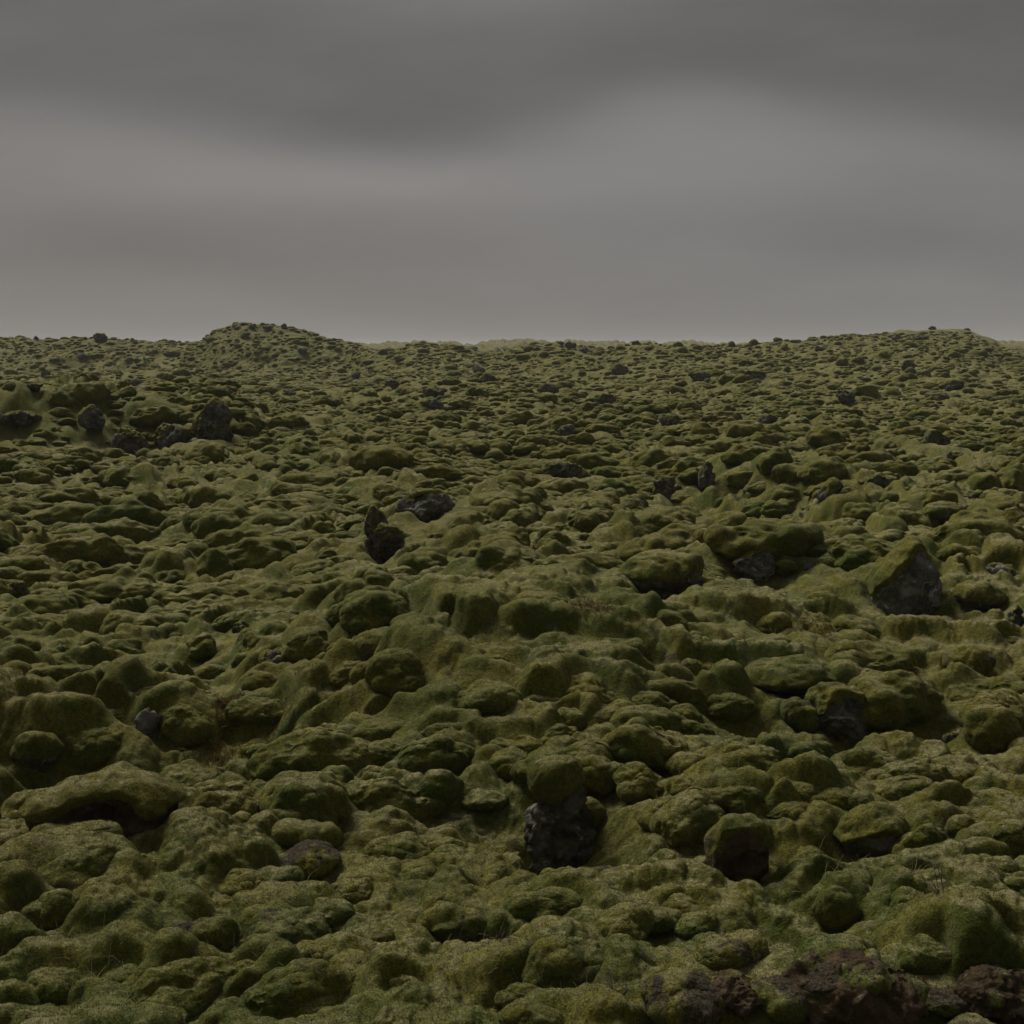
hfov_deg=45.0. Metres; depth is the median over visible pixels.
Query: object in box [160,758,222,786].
mossy boulder
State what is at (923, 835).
mossy boulder
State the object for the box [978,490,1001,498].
mossy boulder
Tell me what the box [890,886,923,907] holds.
mossy boulder
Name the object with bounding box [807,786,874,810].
mossy boulder
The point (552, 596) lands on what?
mossy boulder
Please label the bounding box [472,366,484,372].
lava rock
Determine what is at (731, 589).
mossy boulder
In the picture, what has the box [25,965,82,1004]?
mossy boulder
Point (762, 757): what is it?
mossy boulder
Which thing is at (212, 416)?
lava rock
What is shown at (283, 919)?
mossy boulder
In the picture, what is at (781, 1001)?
mossy boulder
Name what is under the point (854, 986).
rock
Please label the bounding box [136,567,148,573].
mossy boulder
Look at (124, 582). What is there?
mossy boulder
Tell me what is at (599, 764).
mossy boulder
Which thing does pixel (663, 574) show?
mossy boulder
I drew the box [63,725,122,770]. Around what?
mossy boulder
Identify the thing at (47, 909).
mossy boulder
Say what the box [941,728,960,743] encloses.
lava rock
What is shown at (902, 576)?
lava boulder
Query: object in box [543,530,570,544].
mossy boulder
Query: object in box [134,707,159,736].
lava boulder
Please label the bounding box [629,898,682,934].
mossy boulder
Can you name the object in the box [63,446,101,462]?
mossy boulder
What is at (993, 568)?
lava boulder
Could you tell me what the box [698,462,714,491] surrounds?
lava rock
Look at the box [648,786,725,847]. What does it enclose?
mossy boulder
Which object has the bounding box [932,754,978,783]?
mossy boulder
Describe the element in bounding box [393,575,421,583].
mossy boulder
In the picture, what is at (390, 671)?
mossy boulder
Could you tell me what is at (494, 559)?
mossy boulder
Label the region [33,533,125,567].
mossy boulder
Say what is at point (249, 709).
mossy boulder
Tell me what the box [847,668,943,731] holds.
mossy boulder
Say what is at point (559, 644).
mossy boulder
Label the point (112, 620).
mossy boulder
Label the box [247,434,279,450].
mossy boulder
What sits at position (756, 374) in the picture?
lava rock
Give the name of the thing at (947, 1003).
mossy boulder
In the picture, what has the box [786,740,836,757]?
mossy boulder
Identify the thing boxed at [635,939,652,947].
mossy boulder
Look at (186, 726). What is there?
mossy boulder
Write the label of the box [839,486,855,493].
mossy boulder
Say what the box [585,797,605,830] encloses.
mossy boulder
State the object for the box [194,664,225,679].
mossy boulder
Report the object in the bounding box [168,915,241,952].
mossy boulder
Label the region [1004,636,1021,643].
mossy boulder
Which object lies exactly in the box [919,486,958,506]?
mossy boulder
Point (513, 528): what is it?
mossy boulder
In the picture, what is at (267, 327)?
lava rock
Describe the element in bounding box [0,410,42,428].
lava rock
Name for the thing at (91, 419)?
lava rock
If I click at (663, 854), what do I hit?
mossy boulder
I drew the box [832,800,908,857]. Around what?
mossy boulder
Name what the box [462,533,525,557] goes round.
mossy boulder
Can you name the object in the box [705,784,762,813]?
mossy boulder
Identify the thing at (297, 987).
mossy boulder
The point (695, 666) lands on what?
mossy boulder
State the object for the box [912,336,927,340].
lava rock
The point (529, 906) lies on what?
mossy boulder
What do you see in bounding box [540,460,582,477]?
lava rock
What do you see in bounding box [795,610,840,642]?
heath patch
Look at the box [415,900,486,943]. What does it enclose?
mossy boulder
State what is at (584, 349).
lava rock
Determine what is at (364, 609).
mossy boulder
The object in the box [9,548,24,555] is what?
mossy boulder
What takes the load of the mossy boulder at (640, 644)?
on the ground at (452, 630)
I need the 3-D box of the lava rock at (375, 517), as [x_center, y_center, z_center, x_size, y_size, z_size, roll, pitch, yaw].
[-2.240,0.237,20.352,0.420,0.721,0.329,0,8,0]
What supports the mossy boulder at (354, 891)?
on the ground at (452, 630)
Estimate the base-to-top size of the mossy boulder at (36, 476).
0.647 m
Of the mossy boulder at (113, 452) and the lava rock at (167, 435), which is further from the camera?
the lava rock at (167, 435)
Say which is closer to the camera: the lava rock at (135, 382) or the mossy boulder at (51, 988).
the mossy boulder at (51, 988)
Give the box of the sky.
[0,0,1023,344]
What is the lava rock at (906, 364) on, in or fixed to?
on the ground at (452, 630)
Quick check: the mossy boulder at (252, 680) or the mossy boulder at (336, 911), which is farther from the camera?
the mossy boulder at (252, 680)
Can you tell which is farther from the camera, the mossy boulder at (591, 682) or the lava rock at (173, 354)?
the lava rock at (173, 354)
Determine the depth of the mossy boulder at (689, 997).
5.31 m
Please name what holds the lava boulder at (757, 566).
on the ground at (452, 630)
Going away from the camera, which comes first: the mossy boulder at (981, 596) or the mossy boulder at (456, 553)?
the mossy boulder at (981, 596)
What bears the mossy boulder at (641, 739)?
on the ground at (452, 630)
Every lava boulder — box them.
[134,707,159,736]
[395,488,454,522]
[732,547,777,583]
[803,681,872,743]
[864,535,941,615]
[924,390,947,399]
[986,562,1018,575]
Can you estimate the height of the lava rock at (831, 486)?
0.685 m
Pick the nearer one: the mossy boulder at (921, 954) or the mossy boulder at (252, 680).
the mossy boulder at (921, 954)
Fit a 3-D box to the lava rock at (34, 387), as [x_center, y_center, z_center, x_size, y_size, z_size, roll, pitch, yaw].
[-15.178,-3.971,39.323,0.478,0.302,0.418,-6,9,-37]
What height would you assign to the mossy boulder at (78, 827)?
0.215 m
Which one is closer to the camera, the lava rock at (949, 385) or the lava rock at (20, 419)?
the lava rock at (20, 419)
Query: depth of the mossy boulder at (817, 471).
27.07 m
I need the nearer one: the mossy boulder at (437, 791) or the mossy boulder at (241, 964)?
the mossy boulder at (241, 964)
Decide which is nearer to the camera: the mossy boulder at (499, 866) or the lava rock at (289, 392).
the mossy boulder at (499, 866)
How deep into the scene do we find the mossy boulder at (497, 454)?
36.79 m
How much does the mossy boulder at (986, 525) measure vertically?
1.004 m
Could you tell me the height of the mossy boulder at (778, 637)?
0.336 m
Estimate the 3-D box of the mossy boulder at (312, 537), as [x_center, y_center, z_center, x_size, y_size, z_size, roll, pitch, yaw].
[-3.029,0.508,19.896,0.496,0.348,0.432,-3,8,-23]
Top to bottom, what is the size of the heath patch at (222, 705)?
0.353 m
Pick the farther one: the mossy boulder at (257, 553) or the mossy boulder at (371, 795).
the mossy boulder at (257, 553)
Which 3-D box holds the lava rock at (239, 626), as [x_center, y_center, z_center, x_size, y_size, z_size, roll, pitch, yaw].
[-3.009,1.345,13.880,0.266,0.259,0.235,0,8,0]
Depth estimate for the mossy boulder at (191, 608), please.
14.82 m
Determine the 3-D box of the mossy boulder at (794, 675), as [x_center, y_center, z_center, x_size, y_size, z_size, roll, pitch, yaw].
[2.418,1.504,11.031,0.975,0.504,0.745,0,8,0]
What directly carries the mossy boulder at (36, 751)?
on the ground at (452, 630)
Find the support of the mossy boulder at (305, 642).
on the ground at (452, 630)
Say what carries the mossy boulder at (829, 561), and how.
on the ground at (452, 630)
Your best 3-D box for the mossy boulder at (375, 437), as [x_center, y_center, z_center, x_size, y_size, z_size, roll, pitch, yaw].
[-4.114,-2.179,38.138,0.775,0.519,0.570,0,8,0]
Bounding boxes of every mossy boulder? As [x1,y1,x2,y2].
[8,729,65,772]
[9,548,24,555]
[11,633,41,638]
[13,467,52,484]
[18,760,186,837]
[19,886,79,931]
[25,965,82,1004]
[26,691,44,699]
[30,819,123,835]
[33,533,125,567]
[37,835,120,890]
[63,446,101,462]
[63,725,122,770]
[66,566,162,603]
[92,502,103,506]
[99,610,166,634]
[100,963,138,982]
[101,448,129,457]
[108,708,125,721]
[123,544,170,564]
[125,955,237,1018]
[128,405,185,427]
[136,490,166,511]
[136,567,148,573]
[149,456,179,466]
[151,584,256,605]
[158,594,239,616]
[158,703,211,749]
[159,514,181,530]
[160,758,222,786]
[162,667,177,673]
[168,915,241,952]
[179,541,209,556]
[182,499,259,527]
[188,456,212,464]
[190,779,255,796]
[191,789,258,815]
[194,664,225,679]
[215,571,236,581]
[218,867,265,895]
[222,535,296,570]
[224,694,283,724]
[230,651,248,667]
[231,958,256,970]
[232,810,250,825]
[236,899,332,948]
[240,957,355,1019]
[241,670,277,690]
[242,582,303,600]
[243,743,265,756]
[245,726,373,780]
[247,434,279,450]
[251,781,266,787]
[255,458,278,471]
[259,772,350,826]
[278,464,292,473]
[279,838,340,880]
[281,626,329,662]
[295,941,335,960]
[308,533,336,542]
[313,896,355,927]
[314,566,339,574]
[318,722,335,726]
[323,604,339,628]
[327,409,342,415]
[331,567,408,603]
[331,877,373,904]
[331,946,371,970]
[333,469,364,478]
[334,585,409,634]
[349,775,416,815]
[363,647,425,697]
[363,830,432,859]
[366,433,390,442]
[367,738,403,764]
[388,974,419,988]
[390,611,419,625]
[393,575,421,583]
[411,768,463,821]
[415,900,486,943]
[419,721,461,737]
[448,546,467,557]
[456,678,522,715]
[461,421,489,432]
[461,788,508,811]
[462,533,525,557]
[465,539,546,578]
[472,850,524,887]
[479,523,530,546]
[483,448,505,461]
[484,653,508,661]
[488,734,542,753]
[493,981,540,1008]
[501,886,582,921]
[502,482,522,488]
[509,737,624,797]
[514,590,567,602]
[520,933,604,987]
[531,551,624,569]
[532,642,565,649]
[538,867,554,874]
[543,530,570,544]
[565,672,617,703]
[573,509,609,532]
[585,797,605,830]
[591,900,655,940]
[597,865,608,871]
[599,716,688,771]
[600,637,648,656]
[612,761,663,804]
[615,523,708,561]
[618,549,703,599]
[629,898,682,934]
[634,526,648,536]
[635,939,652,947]
[639,969,726,1023]
[647,848,694,862]
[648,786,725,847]
[662,891,701,912]
[664,750,706,775]
[670,703,705,723]
[681,658,706,675]
[692,927,770,971]
[703,517,823,561]
[703,812,771,883]
[704,662,714,669]
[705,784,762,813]
[707,692,758,722]
[709,440,731,451]
[713,498,722,507]
[717,587,738,591]
[721,741,780,771]
[744,654,837,696]
[745,635,791,642]
[749,973,810,1023]
[755,611,791,633]
[759,818,772,832]
[772,462,803,483]
[774,556,797,576]
[780,697,819,732]
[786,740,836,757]
[789,932,877,965]
[795,425,810,431]
[797,457,845,484]
[803,590,834,599]
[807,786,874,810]
[811,883,861,933]
[812,490,818,498]
[817,557,834,566]
[823,532,840,538]
[824,640,916,671]
[828,533,895,571]
[831,614,880,637]
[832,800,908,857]
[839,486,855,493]
[840,746,898,775]
[842,502,875,521]
[846,442,868,452]
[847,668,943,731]
[864,755,953,781]
[873,529,927,541]
[878,498,932,527]
[879,492,898,501]
[887,823,950,854]
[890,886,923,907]
[895,932,951,974]
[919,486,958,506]
[925,984,967,1019]
[927,510,1023,542]
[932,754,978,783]
[942,644,995,676]
[948,884,988,890]
[953,580,1008,612]
[957,687,1023,728]
[962,703,1023,754]
[977,787,1016,805]
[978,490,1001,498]
[978,853,1019,872]
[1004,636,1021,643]
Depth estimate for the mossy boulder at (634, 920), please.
6.54 m
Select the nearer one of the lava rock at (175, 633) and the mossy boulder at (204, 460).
the lava rock at (175, 633)
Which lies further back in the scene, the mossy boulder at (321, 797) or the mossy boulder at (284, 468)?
the mossy boulder at (284, 468)
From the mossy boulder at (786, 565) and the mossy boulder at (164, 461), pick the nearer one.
the mossy boulder at (786, 565)
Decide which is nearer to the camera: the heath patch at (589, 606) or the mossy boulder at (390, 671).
the mossy boulder at (390, 671)
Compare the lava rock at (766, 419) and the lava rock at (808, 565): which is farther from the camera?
the lava rock at (766, 419)
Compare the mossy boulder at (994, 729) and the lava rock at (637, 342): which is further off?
the lava rock at (637, 342)
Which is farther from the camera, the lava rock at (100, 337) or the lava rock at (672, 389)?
the lava rock at (100, 337)
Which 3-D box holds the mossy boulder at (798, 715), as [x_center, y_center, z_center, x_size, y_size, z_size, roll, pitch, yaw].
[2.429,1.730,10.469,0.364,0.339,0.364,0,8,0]
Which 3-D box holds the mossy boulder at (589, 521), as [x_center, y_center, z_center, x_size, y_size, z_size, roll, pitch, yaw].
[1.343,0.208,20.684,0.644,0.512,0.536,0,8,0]
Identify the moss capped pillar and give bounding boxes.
[523,753,596,874]
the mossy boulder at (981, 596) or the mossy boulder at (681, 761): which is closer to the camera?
the mossy boulder at (681, 761)
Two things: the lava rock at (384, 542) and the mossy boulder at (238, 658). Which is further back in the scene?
the lava rock at (384, 542)
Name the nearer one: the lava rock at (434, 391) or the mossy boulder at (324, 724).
the mossy boulder at (324, 724)
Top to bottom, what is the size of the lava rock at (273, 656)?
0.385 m
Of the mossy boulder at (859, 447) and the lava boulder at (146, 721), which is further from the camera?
the mossy boulder at (859, 447)
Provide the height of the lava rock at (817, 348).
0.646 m
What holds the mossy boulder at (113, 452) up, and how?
on the ground at (452, 630)
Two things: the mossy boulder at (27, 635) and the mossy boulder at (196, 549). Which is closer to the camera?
the mossy boulder at (27, 635)
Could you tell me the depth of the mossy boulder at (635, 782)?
8.60 m
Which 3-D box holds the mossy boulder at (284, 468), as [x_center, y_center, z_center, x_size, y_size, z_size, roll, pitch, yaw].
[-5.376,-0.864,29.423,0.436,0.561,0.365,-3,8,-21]
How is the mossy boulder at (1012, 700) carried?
on the ground at (452, 630)
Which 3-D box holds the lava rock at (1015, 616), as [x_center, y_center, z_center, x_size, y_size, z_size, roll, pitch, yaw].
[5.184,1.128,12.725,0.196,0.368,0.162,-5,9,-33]
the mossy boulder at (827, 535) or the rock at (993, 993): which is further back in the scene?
the mossy boulder at (827, 535)
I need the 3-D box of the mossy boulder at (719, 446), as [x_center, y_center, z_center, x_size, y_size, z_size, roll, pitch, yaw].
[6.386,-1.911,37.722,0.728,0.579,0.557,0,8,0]
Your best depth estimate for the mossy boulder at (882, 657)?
11.45 m
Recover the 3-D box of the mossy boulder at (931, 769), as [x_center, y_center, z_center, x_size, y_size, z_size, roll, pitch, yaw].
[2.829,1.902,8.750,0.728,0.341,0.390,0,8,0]
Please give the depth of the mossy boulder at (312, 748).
9.26 m
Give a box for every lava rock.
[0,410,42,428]
[8,581,29,598]
[26,382,42,391]
[40,371,50,377]
[77,353,89,358]
[77,404,105,433]
[93,333,107,341]
[111,427,148,455]
[130,378,142,385]
[152,423,191,449]
[163,351,179,356]
[168,631,181,637]
[192,397,232,439]
[213,424,233,441]
[231,620,248,632]
[240,331,250,338]
[258,647,294,663]
[262,325,273,328]
[281,323,286,329]
[285,389,296,395]
[298,348,307,352]
[351,371,359,378]
[363,505,387,537]
[364,523,404,563]
[384,379,400,388]
[421,385,444,397]
[428,398,443,409]
[429,533,442,538]
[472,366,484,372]
[481,372,495,382]
[537,382,558,393]
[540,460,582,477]
[557,424,575,435]
[565,341,575,349]
[581,346,588,352]
[594,394,615,404]
[610,363,628,375]
[631,340,640,344]
[652,476,675,499]
[658,414,680,425]
[668,385,684,393]
[687,368,711,381]
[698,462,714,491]
[743,369,765,379]
[756,414,777,423]
[804,561,814,570]
[814,346,824,351]
[817,477,842,503]
[835,389,855,403]
[868,474,888,488]
[891,334,901,339]
[901,360,915,370]
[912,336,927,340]
[924,429,951,445]
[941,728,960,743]
[943,379,964,391]
[946,450,962,459]
[1006,605,1023,626]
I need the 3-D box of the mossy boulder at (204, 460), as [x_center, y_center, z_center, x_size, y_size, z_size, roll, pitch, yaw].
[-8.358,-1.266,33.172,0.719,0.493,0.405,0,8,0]
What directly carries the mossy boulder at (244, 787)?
on the ground at (452, 630)
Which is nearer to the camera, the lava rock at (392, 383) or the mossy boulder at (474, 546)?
the mossy boulder at (474, 546)
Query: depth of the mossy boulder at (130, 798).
7.48 m
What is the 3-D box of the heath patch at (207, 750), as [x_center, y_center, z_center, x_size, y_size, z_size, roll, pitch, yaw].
[-2.575,2.003,10.571,0.528,0.310,0.522,0,8,0]
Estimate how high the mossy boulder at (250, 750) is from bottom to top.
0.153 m
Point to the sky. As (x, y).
(473, 172)
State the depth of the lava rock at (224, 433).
37.80 m
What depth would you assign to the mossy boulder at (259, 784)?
8.80 m
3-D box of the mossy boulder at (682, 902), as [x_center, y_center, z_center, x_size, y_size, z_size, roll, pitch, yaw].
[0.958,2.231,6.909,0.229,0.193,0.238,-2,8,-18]
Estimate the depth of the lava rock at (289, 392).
76.34 m
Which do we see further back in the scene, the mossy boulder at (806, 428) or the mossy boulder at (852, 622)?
the mossy boulder at (806, 428)
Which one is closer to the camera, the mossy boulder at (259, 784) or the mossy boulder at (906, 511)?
the mossy boulder at (259, 784)
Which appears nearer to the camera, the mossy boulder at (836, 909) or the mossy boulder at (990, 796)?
the mossy boulder at (836, 909)
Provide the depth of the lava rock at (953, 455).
31.29 m
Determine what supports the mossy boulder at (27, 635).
on the ground at (452, 630)
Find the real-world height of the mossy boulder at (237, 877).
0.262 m
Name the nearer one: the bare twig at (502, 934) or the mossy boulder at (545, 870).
the bare twig at (502, 934)
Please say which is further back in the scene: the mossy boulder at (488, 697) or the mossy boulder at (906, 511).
the mossy boulder at (906, 511)
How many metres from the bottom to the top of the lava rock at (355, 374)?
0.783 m
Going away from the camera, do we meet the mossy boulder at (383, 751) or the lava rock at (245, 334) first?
the mossy boulder at (383, 751)
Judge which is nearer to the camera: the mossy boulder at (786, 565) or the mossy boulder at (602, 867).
the mossy boulder at (602, 867)
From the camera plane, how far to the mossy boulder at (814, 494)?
26.29 m
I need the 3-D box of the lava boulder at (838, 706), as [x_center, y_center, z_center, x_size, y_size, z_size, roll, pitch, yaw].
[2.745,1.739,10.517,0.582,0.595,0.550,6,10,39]
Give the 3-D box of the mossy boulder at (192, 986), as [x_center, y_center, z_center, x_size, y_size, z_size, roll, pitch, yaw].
[-1.582,2.329,5.923,0.391,0.366,0.721,7,10,43]
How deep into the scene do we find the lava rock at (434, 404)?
59.48 m
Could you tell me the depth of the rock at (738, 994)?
5.35 m
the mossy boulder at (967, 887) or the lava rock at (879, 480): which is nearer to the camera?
the mossy boulder at (967, 887)
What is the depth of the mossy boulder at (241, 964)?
6.08 m
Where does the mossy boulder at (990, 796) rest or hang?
on the ground at (452, 630)
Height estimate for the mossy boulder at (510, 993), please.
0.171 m
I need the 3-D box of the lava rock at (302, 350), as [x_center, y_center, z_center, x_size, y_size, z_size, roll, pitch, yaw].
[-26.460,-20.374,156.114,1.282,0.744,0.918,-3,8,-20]
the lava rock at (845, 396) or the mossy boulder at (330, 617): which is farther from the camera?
the lava rock at (845, 396)
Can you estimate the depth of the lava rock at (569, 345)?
134.06 m
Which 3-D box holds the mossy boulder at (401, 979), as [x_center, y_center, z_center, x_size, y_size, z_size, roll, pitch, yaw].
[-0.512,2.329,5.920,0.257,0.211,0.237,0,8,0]
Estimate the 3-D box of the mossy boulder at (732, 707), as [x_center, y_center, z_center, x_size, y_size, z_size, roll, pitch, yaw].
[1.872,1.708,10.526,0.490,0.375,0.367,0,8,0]
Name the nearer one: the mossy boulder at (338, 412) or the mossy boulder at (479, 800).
the mossy boulder at (479, 800)
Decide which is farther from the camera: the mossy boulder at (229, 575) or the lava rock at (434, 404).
the lava rock at (434, 404)
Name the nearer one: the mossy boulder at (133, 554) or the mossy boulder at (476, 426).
the mossy boulder at (133, 554)
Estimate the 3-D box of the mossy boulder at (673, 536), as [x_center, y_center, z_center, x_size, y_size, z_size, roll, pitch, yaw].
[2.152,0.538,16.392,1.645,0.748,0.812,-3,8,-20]
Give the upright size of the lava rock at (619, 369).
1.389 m
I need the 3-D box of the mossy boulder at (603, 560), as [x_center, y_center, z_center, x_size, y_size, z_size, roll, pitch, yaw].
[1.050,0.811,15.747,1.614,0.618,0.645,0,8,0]
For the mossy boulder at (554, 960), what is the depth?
5.75 m
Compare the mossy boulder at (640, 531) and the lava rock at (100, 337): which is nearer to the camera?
the mossy boulder at (640, 531)
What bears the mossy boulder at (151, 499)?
on the ground at (452, 630)
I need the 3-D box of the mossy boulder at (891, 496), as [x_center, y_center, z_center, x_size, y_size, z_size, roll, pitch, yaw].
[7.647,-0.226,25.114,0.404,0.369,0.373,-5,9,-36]
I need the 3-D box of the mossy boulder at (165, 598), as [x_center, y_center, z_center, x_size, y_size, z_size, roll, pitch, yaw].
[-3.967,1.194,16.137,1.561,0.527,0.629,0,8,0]
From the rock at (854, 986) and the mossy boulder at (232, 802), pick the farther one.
the mossy boulder at (232, 802)
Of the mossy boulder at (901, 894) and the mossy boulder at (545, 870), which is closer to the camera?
the mossy boulder at (901, 894)
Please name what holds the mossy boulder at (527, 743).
on the ground at (452, 630)
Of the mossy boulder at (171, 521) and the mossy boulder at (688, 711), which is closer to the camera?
the mossy boulder at (688, 711)
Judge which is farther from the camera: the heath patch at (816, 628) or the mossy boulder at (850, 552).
the mossy boulder at (850, 552)
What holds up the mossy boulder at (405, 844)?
on the ground at (452, 630)
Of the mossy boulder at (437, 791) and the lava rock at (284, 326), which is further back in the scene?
the lava rock at (284, 326)
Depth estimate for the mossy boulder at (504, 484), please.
26.15 m
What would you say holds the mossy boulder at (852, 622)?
on the ground at (452, 630)
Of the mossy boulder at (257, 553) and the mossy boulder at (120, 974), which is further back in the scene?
the mossy boulder at (257, 553)
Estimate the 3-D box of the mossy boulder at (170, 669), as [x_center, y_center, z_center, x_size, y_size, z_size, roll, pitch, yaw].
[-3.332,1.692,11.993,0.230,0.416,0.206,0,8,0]
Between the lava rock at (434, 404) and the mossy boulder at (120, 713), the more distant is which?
the lava rock at (434, 404)
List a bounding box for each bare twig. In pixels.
[451,917,478,941]
[487,919,514,940]
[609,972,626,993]
[923,861,943,893]
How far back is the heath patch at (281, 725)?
10.76 m
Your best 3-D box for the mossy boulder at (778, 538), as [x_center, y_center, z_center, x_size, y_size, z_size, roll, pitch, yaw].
[3.042,0.394,14.889,1.602,0.646,0.812,-3,8,-22]
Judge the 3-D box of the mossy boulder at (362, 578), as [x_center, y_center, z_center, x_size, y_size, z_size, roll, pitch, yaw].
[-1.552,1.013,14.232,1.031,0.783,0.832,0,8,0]
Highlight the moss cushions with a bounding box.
[0,322,1023,1023]
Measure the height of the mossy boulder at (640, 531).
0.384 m
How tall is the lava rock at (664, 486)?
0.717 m
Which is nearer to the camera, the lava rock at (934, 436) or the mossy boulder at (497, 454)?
the mossy boulder at (497, 454)
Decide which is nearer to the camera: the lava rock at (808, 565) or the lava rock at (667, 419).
the lava rock at (808, 565)
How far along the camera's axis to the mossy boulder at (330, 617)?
12.07 m
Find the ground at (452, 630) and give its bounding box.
[0,322,1023,1023]
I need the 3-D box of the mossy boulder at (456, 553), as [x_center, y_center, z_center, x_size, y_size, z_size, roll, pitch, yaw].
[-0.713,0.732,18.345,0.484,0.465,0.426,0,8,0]
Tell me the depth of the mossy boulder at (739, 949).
5.63 m
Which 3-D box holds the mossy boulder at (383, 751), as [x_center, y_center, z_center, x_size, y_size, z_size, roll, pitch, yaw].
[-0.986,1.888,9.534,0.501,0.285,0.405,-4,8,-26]
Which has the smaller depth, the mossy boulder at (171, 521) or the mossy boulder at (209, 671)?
the mossy boulder at (209, 671)
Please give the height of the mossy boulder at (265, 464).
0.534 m
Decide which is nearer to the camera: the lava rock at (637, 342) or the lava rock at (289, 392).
the lava rock at (289, 392)
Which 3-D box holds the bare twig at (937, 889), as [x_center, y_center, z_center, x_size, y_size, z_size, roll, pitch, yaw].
[2.016,1.772,5.925,0.154,0.145,0.121,-4,9,-30]
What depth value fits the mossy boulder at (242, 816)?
7.95 m
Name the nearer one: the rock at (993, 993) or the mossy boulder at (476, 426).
the rock at (993, 993)
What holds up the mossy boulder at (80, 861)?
on the ground at (452, 630)
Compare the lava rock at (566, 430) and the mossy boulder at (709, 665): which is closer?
the mossy boulder at (709, 665)
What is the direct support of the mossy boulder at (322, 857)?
on the ground at (452, 630)
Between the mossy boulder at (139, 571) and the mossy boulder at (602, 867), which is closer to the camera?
the mossy boulder at (602, 867)
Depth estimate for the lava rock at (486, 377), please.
91.62 m
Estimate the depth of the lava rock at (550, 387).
78.17 m
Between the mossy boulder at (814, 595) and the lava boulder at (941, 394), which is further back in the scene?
the lava boulder at (941, 394)
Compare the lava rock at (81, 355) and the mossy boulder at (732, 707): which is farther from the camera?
the lava rock at (81, 355)
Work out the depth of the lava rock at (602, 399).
63.94 m
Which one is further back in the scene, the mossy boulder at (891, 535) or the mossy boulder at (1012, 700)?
the mossy boulder at (891, 535)
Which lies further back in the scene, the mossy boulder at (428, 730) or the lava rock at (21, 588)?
the lava rock at (21, 588)
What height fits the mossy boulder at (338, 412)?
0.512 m
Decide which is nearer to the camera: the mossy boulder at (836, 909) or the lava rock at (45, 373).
the mossy boulder at (836, 909)
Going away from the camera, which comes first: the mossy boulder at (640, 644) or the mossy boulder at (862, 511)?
the mossy boulder at (640, 644)
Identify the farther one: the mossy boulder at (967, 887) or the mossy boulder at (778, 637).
the mossy boulder at (778, 637)
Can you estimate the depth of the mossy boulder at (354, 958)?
6.17 m
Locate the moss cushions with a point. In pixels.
(66, 512)
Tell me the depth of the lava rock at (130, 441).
37.48 m
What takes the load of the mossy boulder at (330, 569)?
on the ground at (452, 630)
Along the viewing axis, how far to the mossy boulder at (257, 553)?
18.56 m
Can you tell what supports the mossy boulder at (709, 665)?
on the ground at (452, 630)
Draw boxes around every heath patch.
[180,724,242,767]
[209,691,245,737]
[264,659,320,742]
[567,595,615,625]
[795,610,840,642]
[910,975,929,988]
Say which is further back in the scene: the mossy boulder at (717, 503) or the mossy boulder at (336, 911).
the mossy boulder at (717, 503)
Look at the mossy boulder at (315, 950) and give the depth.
6.20 m
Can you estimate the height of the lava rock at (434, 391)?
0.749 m
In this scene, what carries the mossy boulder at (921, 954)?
on the ground at (452, 630)
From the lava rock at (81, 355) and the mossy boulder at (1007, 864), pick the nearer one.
the mossy boulder at (1007, 864)
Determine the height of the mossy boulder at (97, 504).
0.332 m
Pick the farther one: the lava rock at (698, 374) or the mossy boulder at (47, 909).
the lava rock at (698, 374)
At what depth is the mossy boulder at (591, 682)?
10.11 m
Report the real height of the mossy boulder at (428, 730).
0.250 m
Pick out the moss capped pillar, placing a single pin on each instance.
(559, 831)
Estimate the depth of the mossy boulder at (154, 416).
39.48 m
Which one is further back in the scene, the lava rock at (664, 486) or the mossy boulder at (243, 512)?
the lava rock at (664, 486)
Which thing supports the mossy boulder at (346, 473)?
on the ground at (452, 630)
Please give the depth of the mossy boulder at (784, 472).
27.69 m
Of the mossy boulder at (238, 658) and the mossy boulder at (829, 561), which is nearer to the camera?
the mossy boulder at (238, 658)
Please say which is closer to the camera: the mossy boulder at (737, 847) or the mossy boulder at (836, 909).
the mossy boulder at (836, 909)
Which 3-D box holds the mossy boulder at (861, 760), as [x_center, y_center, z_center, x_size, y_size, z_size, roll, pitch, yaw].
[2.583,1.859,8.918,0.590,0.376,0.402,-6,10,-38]
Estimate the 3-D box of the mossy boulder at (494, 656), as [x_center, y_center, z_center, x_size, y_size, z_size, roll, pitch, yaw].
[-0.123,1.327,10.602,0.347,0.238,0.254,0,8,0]
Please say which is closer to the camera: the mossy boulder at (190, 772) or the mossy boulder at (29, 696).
the mossy boulder at (190, 772)
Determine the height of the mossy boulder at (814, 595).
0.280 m
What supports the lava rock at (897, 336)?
on the ground at (452, 630)
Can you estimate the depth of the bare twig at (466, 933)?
6.75 m
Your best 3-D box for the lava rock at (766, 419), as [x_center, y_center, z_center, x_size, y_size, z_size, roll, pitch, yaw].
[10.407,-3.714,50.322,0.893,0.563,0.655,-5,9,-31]
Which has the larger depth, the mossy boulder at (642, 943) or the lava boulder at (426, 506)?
the lava boulder at (426, 506)
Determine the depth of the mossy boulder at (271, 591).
15.83 m
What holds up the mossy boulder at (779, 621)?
on the ground at (452, 630)

